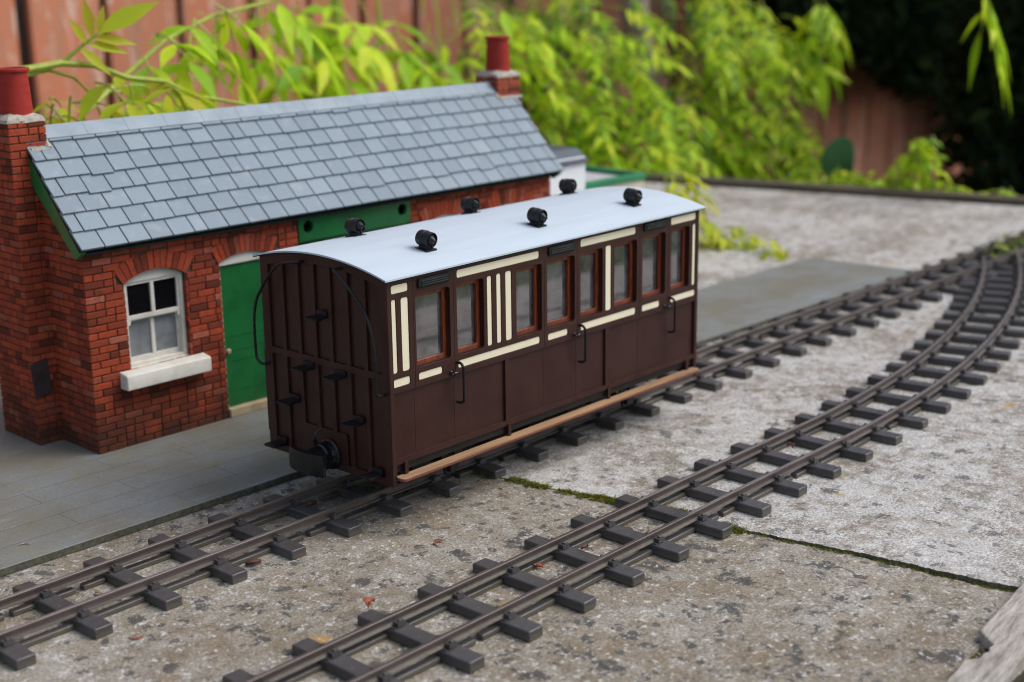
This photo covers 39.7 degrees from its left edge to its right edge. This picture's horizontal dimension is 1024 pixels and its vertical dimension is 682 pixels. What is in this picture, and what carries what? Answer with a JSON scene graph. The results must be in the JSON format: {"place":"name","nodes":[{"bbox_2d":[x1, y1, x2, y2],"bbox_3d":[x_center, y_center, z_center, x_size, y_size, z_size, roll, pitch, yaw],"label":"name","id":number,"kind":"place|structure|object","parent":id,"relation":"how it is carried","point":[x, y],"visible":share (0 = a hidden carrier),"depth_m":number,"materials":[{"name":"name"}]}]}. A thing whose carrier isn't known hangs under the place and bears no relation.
{"place":"outdoors","nodes":[
{"label":"outdoors","id":0,"kind":"place"},
{"bbox_2d":[18,2,24,64],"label":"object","id":1,"kind":"structure","parent":0,"point":[21,33],"depth_m":21.49,"materials":[{"name":"brown wood"}]},
{"bbox_2d":[193,0,579,114],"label":"golden shrub","id":2,"kind":"object","parent":1,"relation":"on","point":[335,32],"visible":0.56,"depth_m":1.87,"materials":[{"name":"green plant"}]},
{"bbox_2d":[0,0,984,189],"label":"fence","id":3,"kind":"object","parent":1,"relation":"on","point":[871,126],"depth_m":3.15,"materials":[{"name":"brown wood"}]},
{"bbox_2d":[454,0,711,181],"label":"golden shrub","id":4,"kind":"object","parent":1,"relation":"on","point":[640,58],"visible":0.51,"depth_m":2.23,"materials":[{"name":"green plant"}]},
{"bbox_2d":[646,0,864,182],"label":"golden shrub","id":5,"kind":"object","parent":1,"relation":"on","point":[725,42],"visible":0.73,"depth_m":2.60,"materials":[{"name":"green plant"}]},
{"bbox_2d":[786,0,852,121],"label":"golden spray","id":6,"kind":"object","parent":5,"relation":"attached to","point":[813,76],"visible":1,"depth_m":2.68,"materials":[{"name":"green plant"}]},
{"bbox_2d":[710,0,980,171],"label":"dark evergreen","id":7,"kind":"object","parent":1,"relation":"on","point":[890,44],"visible":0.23,"depth_m":4.28,"materials":[{"name":"green plant"}]},
{"bbox_2d":[916,0,1023,195],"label":"dark evergreen","id":8,"kind":"object","parent":1,"relation":"on","point":[991,134],"visible":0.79,"depth_m":2.74,"materials":[{"name":"green plant"}]},
{"bbox_2d":[0,35,563,454],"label":"station building","id":9,"kind":"structure","parent":0,"point":[130,280],"depth_m":0.98,"materials":[{"name":"brick"}]},
{"bbox_2d":[30,358,52,399],"bbox_3d":[-0.316,0.025,0.953,0.002,0.027,0.014,13,20,41],"label":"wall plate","id":10,"kind":"object","parent":9,"relation":"attached to","point":[41,378],"visible":1,"depth_m":0.95,"materials":[{"name":"black metal"}]},
{"bbox_2d":[120,268,211,390],"bbox_3d":[-0.239,-0.011,0.960,0.019,0.077,0.067,13,20,42],"label":"window","id":11,"kind":"structure","parent":9,"relation":"in","point":[154,298],"depth_m":0.96,"materials":[{"name":"white paint"}]},
{"bbox_2d":[220,259,266,406],"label":"door","id":12,"kind":"structure","parent":9,"relation":"in","point":[241,281],"depth_m":1.02,"materials":[{"name":"green paint"}]},
{"bbox_2d":[298,233,348,245],"label":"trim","id":13,"kind":"structure","parent":9,"relation":"in","point":[343,235],"depth_m":1.05,"materials":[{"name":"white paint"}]},
{"bbox_2d":[363,222,407,232],"label":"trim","id":14,"kind":"structure","parent":9,"relation":"in","point":[380,228],"depth_m":1.09,"materials":[{"name":"white paint"}]},
{"bbox_2d":[0,377,1023,681],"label":"pavement","id":15,"kind":"structure","parent":0,"point":[738,607],"depth_m":0.72,"materials":[{"name":"concrete"}]},
{"bbox_2d":[95,589,104,593],"bbox_3d":[-0.216,0.132,0.743,0.006,0.003,0.004,12,20,40],"label":"dead leaf","id":16,"kind":"object","parent":15,"relation":"on","point":[100,591],"visible":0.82,"depth_m":0.74,"materials":[{"name":"plant"}]},
{"bbox_2d":[21,0,252,124],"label":"golden spray","id":17,"kind":"object","parent":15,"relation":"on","point":[123,17],"visible":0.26,"depth_m":1.10,"materials":[{"name":"green plant"}]},
{"bbox_2d":[245,558,260,565],"bbox_3d":[-0.141,0.121,0.777,0.006,0.003,0.009,12,20,40],"label":"dead leaf","id":18,"kind":"object","parent":15,"relation":"on","point":[252,561],"visible":1,"depth_m":0.78,"materials":[{"name":"brown plant"}]},
{"bbox_2d":[363,597,374,607],"bbox_3d":[-0.071,0.131,0.715,0.006,0.004,0.008,12,20,40],"label":"dead leaf","id":19,"kind":"object","parent":15,"relation":"on","point":[367,600],"visible":1,"depth_m":0.71,"materials":[{"name":"red plant"}]},
{"bbox_2d":[460,182,1023,590],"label":"pavement","id":20,"kind":"structure","parent":0,"point":[941,494],"depth_m":0.99,"materials":[{"name":"grey concrete"}]},
{"bbox_2d":[78,0,346,120],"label":"golden spray","id":21,"kind":"object","parent":20,"relation":"on","point":[211,49],"visible":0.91,"depth_m":1.30,"materials":[{"name":"green plant"}]},
{"bbox_2d":[0,257,913,576],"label":"platform","id":22,"kind":"structure","parent":20,"relation":"on","point":[58,499],"depth_m":0.92,"materials":[{"name":"grey concrete"}]},
{"bbox_2d":[547,145,587,195],"bbox_3d":[0.025,-0.110,1.357,0.068,0.147,0.067,13,20,42],"label":"lineside hut","id":23,"kind":"object","parent":22,"relation":"on","point":[571,160],"visible":0.17,"depth_m":1.33,"materials":[{"name":"white paint"}]},
{"bbox_2d":[0,230,1023,670],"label":"railway track","id":24,"kind":"structure","parent":20,"relation":"on","point":[58,608],"depth_m":0.86,"materials":[{"name":"plastic"}]},
{"bbox_2d":[306,501,315,506],"bbox_3d":[-0.119,0.097,0.845,0.004,0.003,0.007,12,20,40],"label":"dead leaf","id":25,"kind":"object","parent":24,"relation":"on","point":[310,503],"visible":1,"depth_m":0.84,"materials":[{"name":"brown plant"}]},
{"bbox_2d":[252,178,705,487],"bbox_3d":[-0.013,-0.011,0.930,0.120,0.158,0.324,12,20,40],"label":"railway carriage","id":26,"kind":"object","parent":24,"relation":"on","point":[416,350],"visible":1,"depth_m":0.86,"materials":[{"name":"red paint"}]},
{"bbox_2d":[415,287,446,364],"bbox_3d":[-0.048,-0.009,0.815,0.002,0.044,0.029,12,20,40],"label":"window","id":27,"kind":"structure","parent":26,"relation":"in","point":[430,306],"depth_m":0.82,"materials":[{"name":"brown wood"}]},
{"bbox_2d":[412,268,456,457],"bbox_3d":[-0.045,0.012,0.819,0.003,0.108,0.032,12,20,40],"label":"door","id":28,"kind":"structure","parent":26,"relation":"in","point":[434,390],"depth_m":0.82,"materials":[{"name":"red paint"}]},
{"bbox_2d":[456,279,479,352],"bbox_3d":[-0.028,-0.015,0.837,0.002,0.044,0.024,12,20,40],"label":"window","id":29,"kind":"structure","parent":26,"relation":"in","point":[468,308],"depth_m":0.84,"materials":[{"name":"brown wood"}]},
{"bbox_2d":[516,265,537,334],"bbox_3d":[0.007,-0.026,0.875,0.002,0.044,0.024,12,20,40],"label":"window","id":30,"kind":"structure","parent":26,"relation":"in","point":[526,278],"depth_m":0.88,"materials":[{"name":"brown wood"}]},
{"bbox_2d":[547,256,570,325],"bbox_3d":[0.028,-0.032,0.897,0.002,0.044,0.028,12,20,40],"label":"window","id":31,"kind":"structure","parent":26,"relation":"in","point":[558,270],"depth_m":0.90,"materials":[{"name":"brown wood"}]},
{"bbox_2d":[543,239,576,411],"bbox_3d":[0.030,-0.010,0.901,0.003,0.108,0.032,12,20,40],"label":"door","id":32,"kind":"structure","parent":26,"relation":"in","point":[559,360],"depth_m":0.90,"materials":[{"name":"red paint"}]},
{"bbox_2d":[581,249,598,315],"bbox_3d":[0.048,-0.038,0.919,0.002,0.044,0.024,12,20,40],"label":"window","id":33,"kind":"structure","parent":26,"relation":"in","point":[589,259],"depth_m":0.92,"materials":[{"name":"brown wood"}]},
{"bbox_2d":[614,240,632,305],"bbox_3d":[0.072,-0.045,0.945,0.002,0.044,0.025,12,20,40],"label":"window","id":34,"kind":"structure","parent":26,"relation":"in","point":[623,270],"depth_m":0.95,"materials":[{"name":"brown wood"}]},
{"bbox_2d":[642,233,661,297],"bbox_3d":[0.093,-0.052,0.967,0.002,0.044,0.027,12,20,40],"label":"window","id":35,"kind":"structure","parent":26,"relation":"in","point":[651,270],"depth_m":0.97,"materials":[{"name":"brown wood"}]},
{"bbox_2d":[637,217,668,377],"bbox_3d":[0.096,-0.030,0.971,0.003,0.108,0.032,12,20,40],"label":"door","id":36,"kind":"structure","parent":26,"relation":"in","point":[651,320],"depth_m":0.98,"materials":[{"name":"red paint"}]},
{"bbox_2d":[671,227,685,288],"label":"window","id":37,"kind":"structure","parent":26,"relation":"in","point":[677,235],"depth_m":0.99,"materials":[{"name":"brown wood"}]},
{"bbox_2d":[585,165,645,188],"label":"flat roofed shed","id":38,"kind":"structure","parent":20,"relation":"on","point":[596,177],"depth_m":1.47,"materials":[{"name":"paint"}]},
{"bbox_2d":[222,251,1023,681],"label":"railway track","id":39,"kind":"structure","parent":20,"relation":"on","point":[1000,293],"depth_m":0.83,"materials":[{"name":"plastic"}]},
{"bbox_2d":[532,562,542,567],"bbox_3d":[0.013,0.122,0.769,0.007,0.003,0.005,12,20,40],"label":"dead leaf","id":40,"kind":"object","parent":39,"relation":"on","point":[538,564],"visible":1,"depth_m":0.77,"materials":[{"name":"brown plant"}]},
{"bbox_2d":[661,169,788,260],"bbox_3d":[0.227,-0.097,1.575,0.191,0.188,0.187,-9,17,-29],"label":"golden spray","id":41,"kind":"object","parent":20,"relation":"on","point":[708,229],"visible":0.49,"depth_m":1.59,"materials":[{"name":"green plant"}]},
{"bbox_2d":[458,468,1014,592],"bbox_3d":[0.115,0.106,0.830,0.353,0.007,0.024,8,17,31],"label":"moss","id":42,"kind":"object","parent":20,"relation":"on","point":[596,497],"visible":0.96,"depth_m":0.86,"materials":[{"name":"green plant"}]},
{"bbox_2d":[820,137,854,184],"bbox_3d":[0.484,-0.191,2.137,0.057,0.231,0.011,-5,16,-16],"label":"round leaf plant","id":43,"kind":"object","parent":20,"relation":"on","point":[837,153],"visible":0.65,"depth_m":2.11,"materials":[{"name":"green plant"}]},
{"bbox_2d":[786,136,1017,195],"bbox_3d":[0.544,-0.221,2.010,0.373,0.146,0.116,12,20,40],"label":"ground plant","id":44,"kind":"object","parent":20,"relation":"on","point":[908,163],"visible":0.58,"depth_m":1.97,"materials":[{"name":"green plant"}]},
{"bbox_2d":[947,582,1023,681],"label":"timber edging","id":45,"kind":"object","parent":20,"relation":"on","point":[1001,640],"visible":1,"depth_m":0.67,"materials":[{"name":"grey wood"}]},
{"bbox_2d":[971,229,1023,259],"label":"grass tuft","id":46,"kind":"object","parent":20,"relation":"on","point":[997,246],"visible":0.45,"depth_m":1.55,"materials":[{"name":"green plant"}]},
{"bbox_2d":[960,0,1011,116],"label":"golden spray","id":47,"kind":"object","parent":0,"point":[989,17],"visible":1,"depth_m":1.87,"materials":[{"name":"green plant"}]},
{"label":"lawn","id":48,"kind":"structure","parent":0,"visible":0},
{"bbox_2d":[644,173,1023,206],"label":"timber edging","id":49,"kind":"object","parent":48,"relation":"on","point":[962,197],"visible":0.27,"depth_m":1.97,"materials":[{"name":"brown wood"}]}
]}

